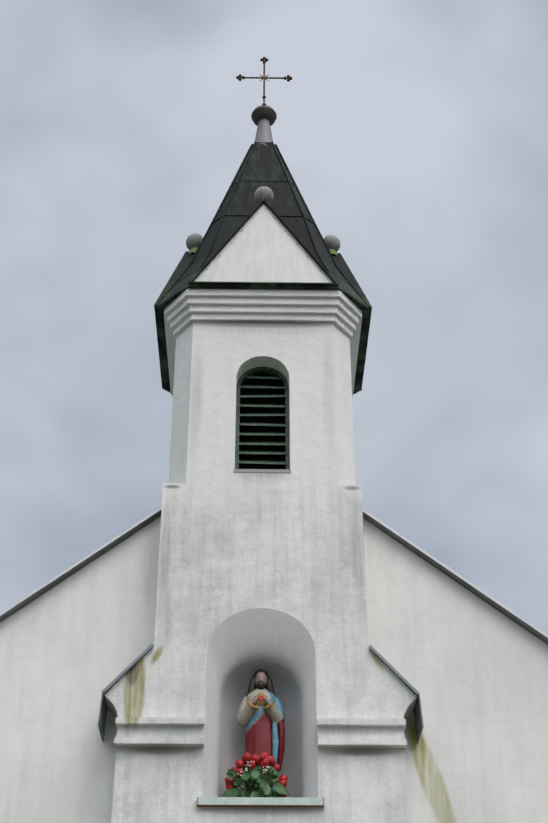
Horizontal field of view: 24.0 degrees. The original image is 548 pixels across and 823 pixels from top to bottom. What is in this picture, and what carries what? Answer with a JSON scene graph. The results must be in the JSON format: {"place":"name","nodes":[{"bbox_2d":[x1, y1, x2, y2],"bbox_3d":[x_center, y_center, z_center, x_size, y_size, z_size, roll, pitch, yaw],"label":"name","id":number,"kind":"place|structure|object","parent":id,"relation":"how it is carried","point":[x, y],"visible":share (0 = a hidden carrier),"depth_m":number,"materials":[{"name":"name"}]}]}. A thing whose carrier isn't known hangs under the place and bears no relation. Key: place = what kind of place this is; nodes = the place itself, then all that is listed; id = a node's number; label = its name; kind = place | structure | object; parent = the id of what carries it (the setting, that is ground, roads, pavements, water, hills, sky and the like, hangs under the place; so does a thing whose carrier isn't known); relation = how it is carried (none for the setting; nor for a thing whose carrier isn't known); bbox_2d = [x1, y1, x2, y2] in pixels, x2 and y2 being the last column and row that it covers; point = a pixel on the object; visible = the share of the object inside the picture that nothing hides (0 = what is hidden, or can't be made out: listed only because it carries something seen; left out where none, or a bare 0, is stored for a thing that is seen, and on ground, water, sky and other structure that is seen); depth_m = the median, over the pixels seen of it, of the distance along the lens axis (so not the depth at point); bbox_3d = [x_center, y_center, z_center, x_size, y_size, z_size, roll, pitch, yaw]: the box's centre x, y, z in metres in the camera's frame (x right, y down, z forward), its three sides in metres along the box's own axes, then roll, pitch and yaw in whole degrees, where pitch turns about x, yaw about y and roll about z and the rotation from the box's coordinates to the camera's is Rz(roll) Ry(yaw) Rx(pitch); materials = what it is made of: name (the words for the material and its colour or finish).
{"place":"outdoors","nodes":[
{"label":"outdoors","id":0,"kind":"place"},
{"bbox_2d":[0,516,547,822],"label":"nave walls","id":1,"kind":"structure","parent":0,"point":[471,668],"depth_m":10.84,"materials":[{"name":"white paint"}]},
{"bbox_2d":[0,506,547,643],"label":"roof edge","id":2,"kind":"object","parent":1,"relation":"on","point":[367,516],"depth_m":11.37,"materials":[{"name":"metal"}]},
{"bbox_2d":[0,0,547,634],"label":"sky","id":3,"kind":"structure","parent":0,"point":[412,134],"materials":[{"name":"grey"}]},
{"label":"ground","id":4,"kind":"structure","parent":0,"visible":0},
{"bbox_2d":[111,483,408,822],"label":"base wall","id":5,"kind":"structure","parent":4,"relation":"on","point":[295,551],"depth_m":10.74,"materials":[{"name":"white paint"}]},
{"bbox_2d":[203,608,317,797],"bbox_3d":[-0.109,2.470,10.592,0.890,1.640,0.500,1,-34,-1],"label":"niche","id":6,"kind":"object","parent":5,"relation":"attached to","point":[270,642],"visible":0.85,"depth_m":10.65,"materials":[{"name":"paint"}]},
{"bbox_2d":[222,751,288,796],"bbox_3d":[-0.150,2.889,10.131,0.541,0.482,0.244,1,-34,-1],"label":"rose bouquet","id":7,"kind":"object","parent":6,"relation":"on","point":[239,774],"visible":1,"depth_m":10.09,"materials":[{"name":"green plant"}]},
{"bbox_2d":[196,797,324,806],"bbox_3d":[-0.105,3.030,9.955,0.980,0.060,0.170,1,-34,-1],"label":"niche ledge","id":8,"kind":"object","parent":6,"relation":"attached to","point":[255,802],"visible":0.96,"depth_m":9.88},
{"bbox_2d":[237,670,284,796],"bbox_3d":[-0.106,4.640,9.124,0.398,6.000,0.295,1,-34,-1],"label":"sacred heart statue","id":9,"kind":"object","parent":6,"relation":"in","point":[260,716],"visible":0.75,"depth_m":10.48,"materials":[{"name":"red ceramic"}]},
{"bbox_2d":[114,717,406,748],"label":"cornice molding","id":10,"kind":"structure","parent":5,"relation":"attached to","point":[189,732],"depth_m":10.19,"materials":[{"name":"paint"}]},
{"bbox_2d":[98,644,423,742],"bbox_3d":[-0.107,2.317,10.599,2.584,0.693,0.419,1,-34,-1],"label":"shoulder flashing","id":11,"kind":"object","parent":5,"relation":"attached to","point":[110,699],"visible":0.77,"depth_m":10.45,"materials":[{"name":"silver metal"}]},
{"bbox_2d":[168,321,355,484],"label":"belfry wall","id":12,"kind":"structure","parent":5,"relation":"on","point":[211,357],"depth_m":12.06,"materials":[{"name":"white paint"}]},
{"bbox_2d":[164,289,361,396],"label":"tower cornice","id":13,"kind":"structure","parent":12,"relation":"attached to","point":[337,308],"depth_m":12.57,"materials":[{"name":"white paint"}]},
{"bbox_2d":[154,142,371,394],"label":"steeple roof","id":14,"kind":"structure","parent":13,"relation":"on","point":[263,245],"depth_m":13.18,"materials":[{"name":"black metal"}]},
{"bbox_2d":[156,141,369,306],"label":"roof seams","id":15,"kind":"object","parent":14,"relation":"attached to","point":[303,216],"visible":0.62,"depth_m":13.77,"materials":[{"name":"black metal"}]},
{"bbox_2d":[186,186,340,254],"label":"ball ornaments","id":16,"kind":"object","parent":14,"relation":"on","point":[194,240],"visible":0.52,"depth_m":14.17,"materials":[{"name":"stone"}]},
{"bbox_2d":[251,105,276,144],"bbox_3d":[-0.119,-3.305,15.253,0.320,0.772,0.320,1,-34,-1],"label":"spire finial","id":17,"kind":"object","parent":14,"relation":"on","point":[263,117],"visible":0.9,"depth_m":15.26,"materials":[{"name":"grey metal"}]},
{"bbox_2d":[236,57,291,104],"bbox_3d":[-0.119,-3.996,15.719,0.692,0.936,0.046,1,-34,-1],"label":"cross","id":18,"kind":"object","parent":17,"relation":"on","point":[239,77],"visible":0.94,"depth_m":15.76,"materials":[{"name":"black metal"}]},
{"bbox_2d":[234,356,290,472],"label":"louvre window","id":19,"kind":"structure","parent":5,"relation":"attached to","point":[262,433],"depth_m":12.20,"materials":[{"name":"paint"}]}
]}

